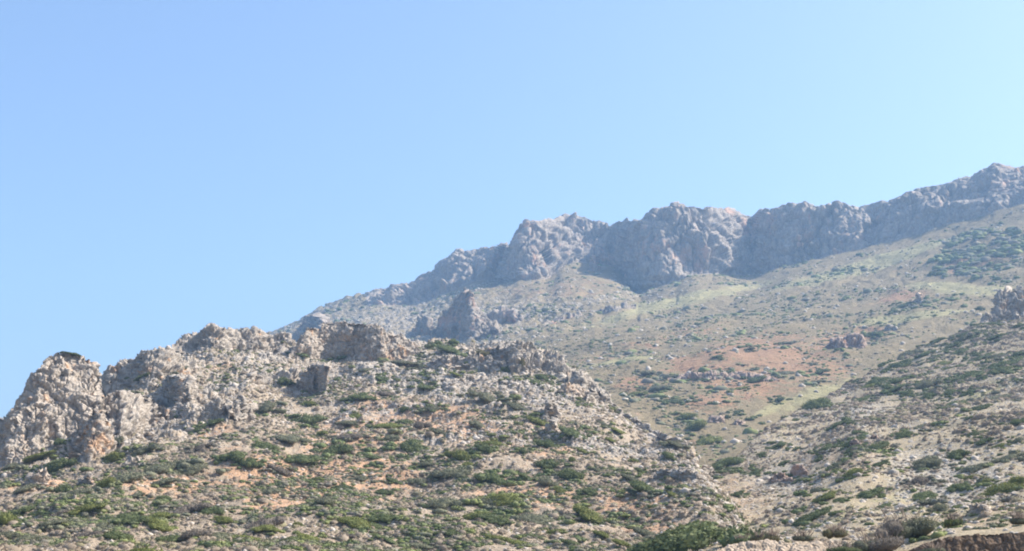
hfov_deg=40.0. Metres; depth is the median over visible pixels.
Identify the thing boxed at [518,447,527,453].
shrub
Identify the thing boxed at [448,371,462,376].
shrub
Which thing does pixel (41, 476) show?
boulder
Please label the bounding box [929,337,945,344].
shrub
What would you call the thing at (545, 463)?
shrub
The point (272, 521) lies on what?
shrub
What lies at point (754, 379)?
shrub
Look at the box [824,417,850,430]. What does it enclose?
shrub
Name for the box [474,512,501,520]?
shrub
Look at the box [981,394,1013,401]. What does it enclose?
shrub
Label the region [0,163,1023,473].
mountain
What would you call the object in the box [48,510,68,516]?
shrub
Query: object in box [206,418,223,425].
shrub
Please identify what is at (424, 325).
mountain crag
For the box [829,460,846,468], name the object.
shrub
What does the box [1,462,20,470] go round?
shrub
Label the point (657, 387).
shrub
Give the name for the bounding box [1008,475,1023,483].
shrub
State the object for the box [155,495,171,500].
shrub
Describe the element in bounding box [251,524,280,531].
shrub
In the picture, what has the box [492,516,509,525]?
shrub
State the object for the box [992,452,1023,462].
shrub
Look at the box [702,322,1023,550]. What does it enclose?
spur
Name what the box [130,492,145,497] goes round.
shrub
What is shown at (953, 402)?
shrub
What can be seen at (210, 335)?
rock crag
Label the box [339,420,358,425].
shrub
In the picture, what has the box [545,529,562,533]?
shrub
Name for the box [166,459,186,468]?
shrub
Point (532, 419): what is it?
shrub
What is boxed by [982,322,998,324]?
shrub
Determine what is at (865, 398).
shrub
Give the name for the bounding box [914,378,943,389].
shrub
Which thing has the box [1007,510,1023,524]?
bush
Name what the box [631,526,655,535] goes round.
shrub
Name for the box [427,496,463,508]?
shrub
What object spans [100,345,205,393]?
rock crag
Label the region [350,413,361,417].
shrub
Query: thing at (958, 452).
shrub
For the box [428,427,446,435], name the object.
shrub
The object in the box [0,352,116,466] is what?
rock butte
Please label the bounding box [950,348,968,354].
shrub
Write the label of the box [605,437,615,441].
shrub
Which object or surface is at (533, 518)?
shrub
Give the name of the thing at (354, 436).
shrub
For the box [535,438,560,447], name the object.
shrub
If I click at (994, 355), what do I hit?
shrub
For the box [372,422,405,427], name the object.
shrub
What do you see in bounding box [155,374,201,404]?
rock ledge
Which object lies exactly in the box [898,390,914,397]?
shrub
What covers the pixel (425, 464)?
shrub
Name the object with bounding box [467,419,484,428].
shrub
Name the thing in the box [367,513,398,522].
shrub
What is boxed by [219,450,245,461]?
shrub
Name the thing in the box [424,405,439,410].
shrub
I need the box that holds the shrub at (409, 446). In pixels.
[397,438,429,452]
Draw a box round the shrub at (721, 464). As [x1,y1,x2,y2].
[710,456,745,470]
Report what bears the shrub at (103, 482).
on the hill
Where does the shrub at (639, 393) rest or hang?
on the mountain
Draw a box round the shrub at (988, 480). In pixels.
[981,477,995,482]
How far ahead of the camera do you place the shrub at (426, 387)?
292.46 m
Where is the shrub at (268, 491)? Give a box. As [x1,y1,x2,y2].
[260,488,281,494]
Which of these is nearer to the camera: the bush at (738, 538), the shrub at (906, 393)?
the bush at (738, 538)
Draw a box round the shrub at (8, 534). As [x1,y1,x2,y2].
[0,529,20,538]
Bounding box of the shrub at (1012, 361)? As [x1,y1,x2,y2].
[990,358,1019,367]
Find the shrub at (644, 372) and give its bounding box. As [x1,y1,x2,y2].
[639,370,655,374]
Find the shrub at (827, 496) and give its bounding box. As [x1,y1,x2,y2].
[810,490,836,502]
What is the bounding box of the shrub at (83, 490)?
[68,488,93,494]
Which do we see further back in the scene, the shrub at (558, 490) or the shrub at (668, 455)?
the shrub at (668, 455)
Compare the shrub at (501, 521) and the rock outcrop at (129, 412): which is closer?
the shrub at (501, 521)
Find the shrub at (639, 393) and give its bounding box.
[630,391,647,395]
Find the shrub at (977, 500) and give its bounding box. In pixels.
[971,499,984,502]
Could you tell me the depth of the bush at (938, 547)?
53.93 m
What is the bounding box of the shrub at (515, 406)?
[506,401,529,410]
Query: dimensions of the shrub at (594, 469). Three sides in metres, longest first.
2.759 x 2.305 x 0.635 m
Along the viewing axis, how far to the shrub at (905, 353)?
446.28 m
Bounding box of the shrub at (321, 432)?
[317,430,327,434]
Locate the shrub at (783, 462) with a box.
[778,460,790,465]
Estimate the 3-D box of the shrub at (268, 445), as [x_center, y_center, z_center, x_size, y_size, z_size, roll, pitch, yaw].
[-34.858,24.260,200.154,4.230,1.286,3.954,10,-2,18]
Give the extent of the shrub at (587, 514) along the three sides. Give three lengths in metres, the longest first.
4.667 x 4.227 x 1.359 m
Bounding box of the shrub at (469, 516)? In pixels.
[461,511,490,519]
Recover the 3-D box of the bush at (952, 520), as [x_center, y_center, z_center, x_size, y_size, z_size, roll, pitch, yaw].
[19.171,10.633,61.177,1.018,0.684,0.835,0,-13,0]
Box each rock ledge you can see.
[122,455,144,465]
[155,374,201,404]
[242,366,299,386]
[425,353,530,374]
[651,466,707,480]
[667,370,779,381]
[818,332,866,348]
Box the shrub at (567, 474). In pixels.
[556,467,585,479]
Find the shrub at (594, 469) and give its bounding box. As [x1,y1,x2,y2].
[591,467,602,471]
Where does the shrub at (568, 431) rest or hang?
on the hill
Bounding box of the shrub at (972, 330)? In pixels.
[957,328,978,336]
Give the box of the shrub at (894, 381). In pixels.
[880,378,904,387]
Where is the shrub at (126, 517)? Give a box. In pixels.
[100,513,152,523]
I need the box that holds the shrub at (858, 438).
[844,435,865,447]
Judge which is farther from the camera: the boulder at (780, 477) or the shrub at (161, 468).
the boulder at (780, 477)
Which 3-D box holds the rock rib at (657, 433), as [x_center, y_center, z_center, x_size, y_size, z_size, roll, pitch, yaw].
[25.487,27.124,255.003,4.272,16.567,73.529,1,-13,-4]
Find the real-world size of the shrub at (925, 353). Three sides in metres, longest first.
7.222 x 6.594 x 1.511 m
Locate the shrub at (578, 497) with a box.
[571,494,583,499]
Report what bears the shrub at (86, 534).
on the hill
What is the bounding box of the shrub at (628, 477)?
[620,473,638,480]
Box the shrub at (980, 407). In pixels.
[971,403,990,410]
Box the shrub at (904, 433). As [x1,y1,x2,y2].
[896,430,912,437]
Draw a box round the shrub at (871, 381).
[866,378,886,384]
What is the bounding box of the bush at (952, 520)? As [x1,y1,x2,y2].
[942,512,963,527]
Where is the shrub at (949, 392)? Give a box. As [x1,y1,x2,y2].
[938,389,961,395]
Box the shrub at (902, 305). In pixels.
[895,301,912,308]
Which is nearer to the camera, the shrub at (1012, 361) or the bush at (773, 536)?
the bush at (773, 536)
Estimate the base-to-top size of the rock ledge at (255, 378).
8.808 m
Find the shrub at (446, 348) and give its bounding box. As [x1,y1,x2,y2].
[435,343,461,353]
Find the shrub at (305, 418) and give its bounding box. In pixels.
[290,413,324,424]
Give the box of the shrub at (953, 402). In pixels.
[939,400,967,406]
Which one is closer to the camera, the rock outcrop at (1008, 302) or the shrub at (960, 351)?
the shrub at (960, 351)
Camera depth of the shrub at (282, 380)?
295.68 m
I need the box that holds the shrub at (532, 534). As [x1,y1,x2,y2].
[522,533,538,536]
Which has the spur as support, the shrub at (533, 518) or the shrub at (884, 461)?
the shrub at (884, 461)
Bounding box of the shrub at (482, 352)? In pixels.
[475,349,493,356]
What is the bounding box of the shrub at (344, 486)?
[334,484,354,488]
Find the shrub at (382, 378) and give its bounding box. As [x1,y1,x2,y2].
[374,375,389,381]
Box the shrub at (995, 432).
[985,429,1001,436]
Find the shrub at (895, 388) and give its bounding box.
[888,383,905,392]
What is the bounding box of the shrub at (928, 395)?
[920,392,936,398]
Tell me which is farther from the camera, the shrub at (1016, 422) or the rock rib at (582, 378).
the rock rib at (582, 378)
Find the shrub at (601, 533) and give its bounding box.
[592,530,608,538]
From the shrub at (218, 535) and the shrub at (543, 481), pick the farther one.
the shrub at (543, 481)
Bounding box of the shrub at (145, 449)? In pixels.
[130,443,158,455]
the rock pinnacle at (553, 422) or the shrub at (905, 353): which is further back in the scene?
the shrub at (905, 353)
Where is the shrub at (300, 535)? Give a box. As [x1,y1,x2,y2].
[295,532,320,539]
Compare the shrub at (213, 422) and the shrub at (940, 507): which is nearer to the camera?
the shrub at (940, 507)
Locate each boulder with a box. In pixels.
[25,467,50,485]
[78,472,95,484]
[298,361,331,392]
[367,323,385,330]
[585,387,610,403]
[702,465,715,476]
[708,415,724,422]
[730,419,745,424]
[768,472,792,482]
[790,464,807,475]
[849,439,861,445]
[884,324,897,330]
[967,502,992,514]
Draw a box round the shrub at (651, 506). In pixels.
[647,504,657,507]
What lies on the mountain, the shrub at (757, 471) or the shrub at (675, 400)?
the shrub at (675, 400)
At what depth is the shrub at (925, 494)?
136.54 m
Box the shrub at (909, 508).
[901,506,914,510]
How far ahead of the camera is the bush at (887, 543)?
66.03 m
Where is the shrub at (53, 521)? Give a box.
[36,519,68,525]
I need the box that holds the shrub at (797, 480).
[791,478,802,483]
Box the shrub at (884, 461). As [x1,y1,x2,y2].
[871,458,889,466]
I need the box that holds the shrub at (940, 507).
[925,503,949,512]
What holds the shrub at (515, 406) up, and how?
on the hill
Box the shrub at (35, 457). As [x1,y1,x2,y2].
[22,449,56,462]
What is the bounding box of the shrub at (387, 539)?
[372,533,396,543]
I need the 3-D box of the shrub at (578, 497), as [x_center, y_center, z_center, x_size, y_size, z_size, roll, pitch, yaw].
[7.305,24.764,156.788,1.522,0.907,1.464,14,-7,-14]
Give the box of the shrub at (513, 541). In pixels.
[507,539,528,545]
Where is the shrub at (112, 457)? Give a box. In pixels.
[104,451,125,462]
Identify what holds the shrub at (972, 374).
on the spur
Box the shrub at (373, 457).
[365,455,381,458]
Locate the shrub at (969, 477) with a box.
[962,474,982,479]
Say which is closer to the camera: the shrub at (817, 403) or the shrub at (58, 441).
the shrub at (58, 441)
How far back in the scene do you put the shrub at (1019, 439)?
166.63 m
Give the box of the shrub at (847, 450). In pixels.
[843,444,859,453]
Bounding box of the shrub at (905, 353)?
[897,349,920,356]
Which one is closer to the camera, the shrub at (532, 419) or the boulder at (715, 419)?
the shrub at (532, 419)
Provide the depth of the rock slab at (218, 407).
233.23 m
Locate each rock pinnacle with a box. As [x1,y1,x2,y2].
[541,400,560,419]
[544,416,559,435]
[911,292,922,302]
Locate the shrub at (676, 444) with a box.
[667,439,683,447]
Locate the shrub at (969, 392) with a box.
[960,388,979,396]
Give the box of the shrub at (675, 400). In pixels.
[663,398,682,402]
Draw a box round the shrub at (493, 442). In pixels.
[480,440,505,445]
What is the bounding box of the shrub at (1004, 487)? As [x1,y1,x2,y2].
[984,482,1023,496]
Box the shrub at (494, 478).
[472,472,504,484]
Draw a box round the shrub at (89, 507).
[66,502,107,515]
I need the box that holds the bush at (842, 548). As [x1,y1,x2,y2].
[825,539,864,550]
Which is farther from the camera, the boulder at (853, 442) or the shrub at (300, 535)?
the boulder at (853, 442)
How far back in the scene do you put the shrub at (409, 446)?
210.62 m
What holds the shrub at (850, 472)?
on the spur
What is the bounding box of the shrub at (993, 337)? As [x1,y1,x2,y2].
[985,333,1002,340]
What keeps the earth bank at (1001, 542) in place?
on the spur
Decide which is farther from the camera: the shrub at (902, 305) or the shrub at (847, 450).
the shrub at (902, 305)
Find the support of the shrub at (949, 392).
on the spur
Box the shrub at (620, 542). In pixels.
[610,538,630,546]
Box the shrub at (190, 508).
[172,502,213,512]
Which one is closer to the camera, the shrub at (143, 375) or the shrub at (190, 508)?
the shrub at (190, 508)
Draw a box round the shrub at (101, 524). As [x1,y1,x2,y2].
[95,520,114,527]
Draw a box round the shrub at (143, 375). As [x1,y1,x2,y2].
[133,372,150,380]
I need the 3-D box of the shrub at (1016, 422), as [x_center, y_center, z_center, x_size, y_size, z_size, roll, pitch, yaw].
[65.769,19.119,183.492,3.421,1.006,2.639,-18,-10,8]
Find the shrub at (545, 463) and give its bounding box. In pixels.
[534,458,559,468]
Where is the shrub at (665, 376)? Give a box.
[662,373,676,378]
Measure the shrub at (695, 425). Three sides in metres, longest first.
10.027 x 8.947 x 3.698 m
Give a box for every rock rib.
[566,369,618,406]
[614,406,689,445]
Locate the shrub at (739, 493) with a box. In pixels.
[732,489,744,496]
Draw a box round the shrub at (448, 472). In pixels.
[428,466,473,478]
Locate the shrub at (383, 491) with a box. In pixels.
[375,489,392,494]
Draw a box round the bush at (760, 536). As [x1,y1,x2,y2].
[749,530,765,540]
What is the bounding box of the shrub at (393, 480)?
[386,477,401,483]
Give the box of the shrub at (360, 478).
[348,475,368,481]
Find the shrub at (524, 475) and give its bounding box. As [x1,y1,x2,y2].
[518,472,530,478]
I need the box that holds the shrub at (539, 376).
[533,373,552,382]
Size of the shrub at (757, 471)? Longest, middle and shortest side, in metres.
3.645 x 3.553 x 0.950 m
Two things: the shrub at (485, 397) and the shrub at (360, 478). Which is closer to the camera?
the shrub at (360, 478)
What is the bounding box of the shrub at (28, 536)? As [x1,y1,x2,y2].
[9,533,48,542]
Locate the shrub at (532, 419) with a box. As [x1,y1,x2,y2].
[525,415,545,425]
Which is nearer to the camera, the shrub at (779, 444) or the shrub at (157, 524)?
the shrub at (157, 524)
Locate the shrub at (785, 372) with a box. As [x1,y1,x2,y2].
[775,371,795,374]
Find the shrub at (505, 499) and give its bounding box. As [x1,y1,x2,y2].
[484,492,521,506]
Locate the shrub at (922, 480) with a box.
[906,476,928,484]
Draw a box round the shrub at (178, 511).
[167,509,187,513]
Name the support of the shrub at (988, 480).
on the spur
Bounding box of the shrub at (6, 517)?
[0,512,17,524]
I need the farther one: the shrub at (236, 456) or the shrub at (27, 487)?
the shrub at (236, 456)
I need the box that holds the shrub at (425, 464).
[419,461,435,466]
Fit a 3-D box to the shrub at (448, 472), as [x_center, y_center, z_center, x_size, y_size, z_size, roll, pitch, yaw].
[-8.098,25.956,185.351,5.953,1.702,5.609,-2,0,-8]
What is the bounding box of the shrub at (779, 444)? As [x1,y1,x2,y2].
[771,442,786,449]
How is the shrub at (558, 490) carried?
on the hill
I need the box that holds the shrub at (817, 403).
[800,397,830,409]
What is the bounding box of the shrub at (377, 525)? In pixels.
[368,521,382,528]
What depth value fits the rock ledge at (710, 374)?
571.29 m
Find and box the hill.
[0,331,740,550]
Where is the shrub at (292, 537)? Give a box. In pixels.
[281,536,304,540]
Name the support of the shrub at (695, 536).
on the hill
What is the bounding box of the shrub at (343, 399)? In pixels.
[339,397,349,400]
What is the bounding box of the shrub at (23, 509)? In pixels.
[12,505,35,514]
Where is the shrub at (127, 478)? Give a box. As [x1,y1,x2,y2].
[114,472,146,482]
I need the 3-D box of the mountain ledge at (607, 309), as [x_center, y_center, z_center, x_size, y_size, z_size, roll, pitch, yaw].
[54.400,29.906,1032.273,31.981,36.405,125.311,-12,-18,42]
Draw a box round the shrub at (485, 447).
[473,443,492,453]
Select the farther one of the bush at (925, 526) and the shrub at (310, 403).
the shrub at (310, 403)
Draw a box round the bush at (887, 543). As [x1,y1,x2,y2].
[840,526,906,550]
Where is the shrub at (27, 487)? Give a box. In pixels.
[11,483,38,493]
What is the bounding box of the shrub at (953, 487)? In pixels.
[946,482,970,491]
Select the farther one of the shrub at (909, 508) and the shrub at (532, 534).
the shrub at (532, 534)
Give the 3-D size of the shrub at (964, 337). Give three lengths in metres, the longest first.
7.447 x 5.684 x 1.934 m
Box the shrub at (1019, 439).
[1010,437,1023,443]
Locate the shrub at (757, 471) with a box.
[747,469,762,475]
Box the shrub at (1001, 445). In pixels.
[990,443,1004,448]
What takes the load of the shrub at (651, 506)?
on the hill
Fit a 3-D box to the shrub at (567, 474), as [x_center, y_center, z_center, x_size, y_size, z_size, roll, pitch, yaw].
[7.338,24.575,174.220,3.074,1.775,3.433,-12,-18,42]
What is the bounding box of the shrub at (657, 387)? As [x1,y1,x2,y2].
[648,384,667,391]
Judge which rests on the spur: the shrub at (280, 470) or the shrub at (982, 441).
the shrub at (982, 441)
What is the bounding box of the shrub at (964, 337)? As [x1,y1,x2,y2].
[952,333,973,342]
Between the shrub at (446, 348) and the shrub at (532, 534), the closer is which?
the shrub at (532, 534)
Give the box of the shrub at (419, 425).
[413,421,431,428]
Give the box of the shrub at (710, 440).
[696,435,723,444]
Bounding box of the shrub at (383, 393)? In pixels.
[375,391,395,395]
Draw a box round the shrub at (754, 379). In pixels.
[743,375,766,382]
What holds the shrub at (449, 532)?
on the hill
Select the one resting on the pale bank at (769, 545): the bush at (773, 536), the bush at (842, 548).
the bush at (773, 536)
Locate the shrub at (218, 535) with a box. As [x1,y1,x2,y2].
[211,532,231,537]
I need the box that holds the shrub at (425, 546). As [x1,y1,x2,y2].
[400,542,433,549]
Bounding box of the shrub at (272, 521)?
[243,516,286,528]
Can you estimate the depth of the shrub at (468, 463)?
189.71 m
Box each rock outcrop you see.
[93,390,169,439]
[560,382,588,396]
[980,285,1023,322]
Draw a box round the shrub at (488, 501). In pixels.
[479,496,498,505]
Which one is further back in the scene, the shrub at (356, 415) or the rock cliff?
the rock cliff
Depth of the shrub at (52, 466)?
197.19 m
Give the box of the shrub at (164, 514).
[147,511,169,517]
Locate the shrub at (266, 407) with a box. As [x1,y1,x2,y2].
[255,402,277,412]
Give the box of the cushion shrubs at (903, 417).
[0,316,1023,550]
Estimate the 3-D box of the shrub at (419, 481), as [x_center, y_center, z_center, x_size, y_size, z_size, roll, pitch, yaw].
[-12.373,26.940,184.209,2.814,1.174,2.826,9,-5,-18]
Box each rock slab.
[186,397,234,424]
[229,395,257,422]
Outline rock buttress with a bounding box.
[68,413,116,462]
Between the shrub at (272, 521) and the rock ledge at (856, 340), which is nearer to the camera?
the shrub at (272, 521)
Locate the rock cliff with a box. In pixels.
[289,320,420,361]
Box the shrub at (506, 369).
[501,365,510,371]
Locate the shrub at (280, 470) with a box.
[266,463,292,475]
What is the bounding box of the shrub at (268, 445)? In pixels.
[251,441,280,449]
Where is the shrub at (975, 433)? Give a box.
[966,430,985,436]
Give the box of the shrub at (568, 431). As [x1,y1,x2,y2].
[557,425,587,438]
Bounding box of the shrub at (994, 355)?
[986,353,1004,357]
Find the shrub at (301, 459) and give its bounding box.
[284,453,321,463]
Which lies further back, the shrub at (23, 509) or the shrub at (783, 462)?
the shrub at (783, 462)
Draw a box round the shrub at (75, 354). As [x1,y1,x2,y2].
[66,352,81,356]
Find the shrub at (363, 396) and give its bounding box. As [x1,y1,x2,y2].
[348,393,374,399]
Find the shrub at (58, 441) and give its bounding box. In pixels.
[53,438,64,444]
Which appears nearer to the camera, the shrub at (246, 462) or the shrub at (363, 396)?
the shrub at (246, 462)
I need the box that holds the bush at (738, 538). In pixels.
[732,533,748,543]
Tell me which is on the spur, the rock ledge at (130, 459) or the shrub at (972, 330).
the shrub at (972, 330)
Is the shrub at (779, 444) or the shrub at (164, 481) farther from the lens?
the shrub at (779, 444)
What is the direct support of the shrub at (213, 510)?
on the hill
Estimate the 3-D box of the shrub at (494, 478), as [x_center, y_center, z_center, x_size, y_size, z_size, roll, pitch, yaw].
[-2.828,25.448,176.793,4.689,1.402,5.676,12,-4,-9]
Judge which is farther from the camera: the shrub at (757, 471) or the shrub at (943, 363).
the shrub at (943, 363)
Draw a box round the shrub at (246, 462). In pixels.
[236,456,263,467]
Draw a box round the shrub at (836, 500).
[832,498,844,502]
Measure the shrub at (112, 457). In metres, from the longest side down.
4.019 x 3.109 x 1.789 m
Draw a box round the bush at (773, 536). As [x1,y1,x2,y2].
[763,528,780,541]
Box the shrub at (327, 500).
[313,496,335,504]
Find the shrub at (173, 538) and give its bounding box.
[155,534,182,541]
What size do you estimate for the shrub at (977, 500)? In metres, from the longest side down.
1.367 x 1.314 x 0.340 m
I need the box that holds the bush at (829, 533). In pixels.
[821,523,849,538]
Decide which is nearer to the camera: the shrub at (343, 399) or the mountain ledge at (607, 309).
the shrub at (343, 399)
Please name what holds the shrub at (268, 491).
on the hill
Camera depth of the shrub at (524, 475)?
175.97 m
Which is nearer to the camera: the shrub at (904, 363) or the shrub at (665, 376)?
the shrub at (904, 363)
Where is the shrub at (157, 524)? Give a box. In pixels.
[146,516,172,531]
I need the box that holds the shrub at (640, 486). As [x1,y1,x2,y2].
[628,480,655,491]
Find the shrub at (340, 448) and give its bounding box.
[321,443,352,453]
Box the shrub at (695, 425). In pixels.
[684,420,706,430]
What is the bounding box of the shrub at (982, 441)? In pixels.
[975,439,987,444]
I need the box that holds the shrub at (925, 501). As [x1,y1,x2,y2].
[916,498,938,503]
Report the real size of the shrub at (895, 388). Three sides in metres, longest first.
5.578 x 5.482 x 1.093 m
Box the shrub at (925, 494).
[911,491,937,498]
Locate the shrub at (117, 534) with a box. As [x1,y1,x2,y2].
[101,529,132,539]
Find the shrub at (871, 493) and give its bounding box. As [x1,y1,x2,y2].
[854,487,881,498]
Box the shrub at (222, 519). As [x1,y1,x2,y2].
[214,515,232,523]
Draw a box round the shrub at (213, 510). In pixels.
[198,506,224,514]
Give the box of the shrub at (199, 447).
[193,442,212,450]
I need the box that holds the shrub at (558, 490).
[554,486,564,492]
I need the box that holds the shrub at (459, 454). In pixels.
[442,449,470,460]
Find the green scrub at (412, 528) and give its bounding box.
[0,272,1023,550]
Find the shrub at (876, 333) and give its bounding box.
[866,331,883,335]
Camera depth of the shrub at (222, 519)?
137.22 m
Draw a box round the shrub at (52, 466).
[43,458,77,472]
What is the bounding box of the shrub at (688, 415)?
[673,412,695,418]
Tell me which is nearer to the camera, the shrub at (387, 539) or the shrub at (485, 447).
the shrub at (387, 539)
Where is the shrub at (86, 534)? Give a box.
[71,530,102,537]
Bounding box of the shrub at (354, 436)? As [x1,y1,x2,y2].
[336,433,361,439]
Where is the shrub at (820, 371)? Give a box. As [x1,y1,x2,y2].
[815,369,827,373]
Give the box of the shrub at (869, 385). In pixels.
[860,383,874,388]
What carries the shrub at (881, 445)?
on the spur
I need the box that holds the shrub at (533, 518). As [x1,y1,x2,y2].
[521,513,555,524]
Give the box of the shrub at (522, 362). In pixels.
[518,357,525,366]
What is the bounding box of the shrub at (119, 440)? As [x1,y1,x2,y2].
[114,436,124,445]
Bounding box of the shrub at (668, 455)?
[661,451,675,460]
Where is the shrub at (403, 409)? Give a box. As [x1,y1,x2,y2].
[400,406,408,412]
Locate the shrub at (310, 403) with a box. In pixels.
[303,401,315,405]
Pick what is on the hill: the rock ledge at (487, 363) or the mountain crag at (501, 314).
the rock ledge at (487, 363)
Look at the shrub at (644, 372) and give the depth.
599.21 m
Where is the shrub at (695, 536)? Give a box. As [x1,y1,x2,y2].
[626,520,750,550]
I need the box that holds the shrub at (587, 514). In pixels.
[572,504,605,523]
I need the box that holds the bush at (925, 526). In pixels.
[872,504,943,538]
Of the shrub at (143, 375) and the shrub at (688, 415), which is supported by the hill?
the shrub at (143, 375)
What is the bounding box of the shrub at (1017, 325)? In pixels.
[1011,323,1023,328]
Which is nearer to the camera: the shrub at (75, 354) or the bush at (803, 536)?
the bush at (803, 536)
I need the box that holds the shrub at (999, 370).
[987,366,1013,374]
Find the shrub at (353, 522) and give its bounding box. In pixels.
[336,516,372,527]
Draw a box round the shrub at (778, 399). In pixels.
[774,397,785,401]
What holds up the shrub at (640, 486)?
on the hill
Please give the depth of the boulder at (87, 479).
162.58 m
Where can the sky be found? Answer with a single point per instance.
(170, 169)
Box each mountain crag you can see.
[278,312,331,341]
[411,314,434,336]
[431,287,500,340]
[487,305,523,324]
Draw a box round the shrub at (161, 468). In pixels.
[141,463,173,474]
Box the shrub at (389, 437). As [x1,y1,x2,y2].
[383,434,400,439]
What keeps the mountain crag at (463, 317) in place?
on the mountain
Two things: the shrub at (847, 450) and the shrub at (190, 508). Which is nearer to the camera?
the shrub at (190, 508)
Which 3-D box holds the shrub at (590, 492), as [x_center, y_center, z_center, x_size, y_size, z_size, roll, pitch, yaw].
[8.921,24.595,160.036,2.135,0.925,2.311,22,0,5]
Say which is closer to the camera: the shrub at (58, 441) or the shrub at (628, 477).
the shrub at (628, 477)
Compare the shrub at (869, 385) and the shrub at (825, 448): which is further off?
the shrub at (869, 385)
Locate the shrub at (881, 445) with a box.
[866,440,890,449]
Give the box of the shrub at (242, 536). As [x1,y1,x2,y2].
[235,534,261,540]
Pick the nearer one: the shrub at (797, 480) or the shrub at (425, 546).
the shrub at (425, 546)
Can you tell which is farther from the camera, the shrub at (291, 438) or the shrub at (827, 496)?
the shrub at (291, 438)
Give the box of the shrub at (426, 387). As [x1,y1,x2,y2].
[417,384,435,389]
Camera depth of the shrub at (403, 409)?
257.36 m
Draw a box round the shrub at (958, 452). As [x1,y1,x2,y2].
[944,449,969,458]
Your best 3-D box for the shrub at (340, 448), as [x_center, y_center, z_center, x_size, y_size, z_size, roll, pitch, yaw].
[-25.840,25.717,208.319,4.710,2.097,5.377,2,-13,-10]
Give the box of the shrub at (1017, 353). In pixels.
[1011,351,1023,356]
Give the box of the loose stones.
[0,206,1023,550]
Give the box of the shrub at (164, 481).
[150,477,179,484]
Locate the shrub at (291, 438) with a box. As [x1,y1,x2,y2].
[273,434,310,442]
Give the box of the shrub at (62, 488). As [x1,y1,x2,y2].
[55,483,71,492]
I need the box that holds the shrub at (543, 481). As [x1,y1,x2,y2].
[537,476,558,486]
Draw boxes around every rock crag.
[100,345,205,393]
[172,323,296,352]
[468,339,573,374]
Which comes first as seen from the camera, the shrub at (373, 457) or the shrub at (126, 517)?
the shrub at (126, 517)
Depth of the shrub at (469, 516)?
137.44 m
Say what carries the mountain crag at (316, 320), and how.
on the mountain
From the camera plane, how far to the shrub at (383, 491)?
175.55 m
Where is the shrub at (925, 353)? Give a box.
[918,349,935,357]
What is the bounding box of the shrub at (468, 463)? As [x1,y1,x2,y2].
[462,461,475,465]
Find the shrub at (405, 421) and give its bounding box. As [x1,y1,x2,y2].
[398,418,412,423]
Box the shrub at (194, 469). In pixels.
[179,463,208,475]
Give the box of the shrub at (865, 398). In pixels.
[857,396,868,399]
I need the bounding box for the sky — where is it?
[0,0,1023,417]
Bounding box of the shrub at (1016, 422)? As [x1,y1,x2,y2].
[1004,417,1023,425]
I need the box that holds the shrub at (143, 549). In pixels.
[130,546,162,550]
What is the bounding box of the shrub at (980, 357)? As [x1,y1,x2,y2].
[968,354,991,361]
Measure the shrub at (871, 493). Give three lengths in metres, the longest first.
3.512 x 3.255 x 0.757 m
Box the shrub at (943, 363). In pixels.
[931,361,951,365]
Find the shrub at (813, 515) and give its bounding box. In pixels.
[791,505,831,526]
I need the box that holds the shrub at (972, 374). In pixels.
[950,371,984,381]
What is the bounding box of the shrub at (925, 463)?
[912,457,942,469]
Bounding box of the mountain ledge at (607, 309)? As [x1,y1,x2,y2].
[544,302,636,324]
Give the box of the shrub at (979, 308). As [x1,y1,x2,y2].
[975,306,984,309]
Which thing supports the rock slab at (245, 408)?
on the hill
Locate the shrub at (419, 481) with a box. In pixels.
[407,478,425,484]
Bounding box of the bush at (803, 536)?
[791,530,813,540]
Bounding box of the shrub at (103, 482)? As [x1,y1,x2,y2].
[95,476,115,487]
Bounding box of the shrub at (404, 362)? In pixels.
[389,360,422,364]
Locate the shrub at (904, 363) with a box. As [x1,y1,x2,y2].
[884,357,912,369]
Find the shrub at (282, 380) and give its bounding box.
[276,376,289,384]
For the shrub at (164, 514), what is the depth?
138.51 m
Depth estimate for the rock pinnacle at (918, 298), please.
817.03 m
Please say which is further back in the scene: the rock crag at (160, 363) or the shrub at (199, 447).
the rock crag at (160, 363)
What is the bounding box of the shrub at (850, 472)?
[842,467,862,476]
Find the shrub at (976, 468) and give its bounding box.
[959,462,987,472]
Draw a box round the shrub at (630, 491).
[623,487,637,495]
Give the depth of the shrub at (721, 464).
251.47 m
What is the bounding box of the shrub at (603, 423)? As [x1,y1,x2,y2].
[596,420,606,425]
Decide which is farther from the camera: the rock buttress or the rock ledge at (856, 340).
the rock ledge at (856, 340)
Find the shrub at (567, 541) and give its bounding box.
[559,538,579,544]
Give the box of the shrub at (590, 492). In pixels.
[582,488,597,495]
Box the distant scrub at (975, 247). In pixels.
[277,208,1023,475]
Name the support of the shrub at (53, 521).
on the hill
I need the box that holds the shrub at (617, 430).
[607,425,625,433]
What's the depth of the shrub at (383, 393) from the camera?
275.82 m
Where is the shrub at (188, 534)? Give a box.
[178,528,213,541]
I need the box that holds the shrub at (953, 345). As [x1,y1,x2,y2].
[945,342,960,347]
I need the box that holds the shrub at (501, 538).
[485,534,512,542]
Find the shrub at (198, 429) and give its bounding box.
[187,424,205,433]
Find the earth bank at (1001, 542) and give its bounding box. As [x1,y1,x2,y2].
[909,532,1023,550]
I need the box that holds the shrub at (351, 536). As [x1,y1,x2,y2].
[335,532,355,537]
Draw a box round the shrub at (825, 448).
[815,444,837,453]
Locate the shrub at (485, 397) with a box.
[467,389,497,402]
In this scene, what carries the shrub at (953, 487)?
on the spur
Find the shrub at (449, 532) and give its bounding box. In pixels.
[445,529,460,535]
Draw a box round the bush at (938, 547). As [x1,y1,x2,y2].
[921,542,945,550]
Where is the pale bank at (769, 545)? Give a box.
[714,539,851,550]

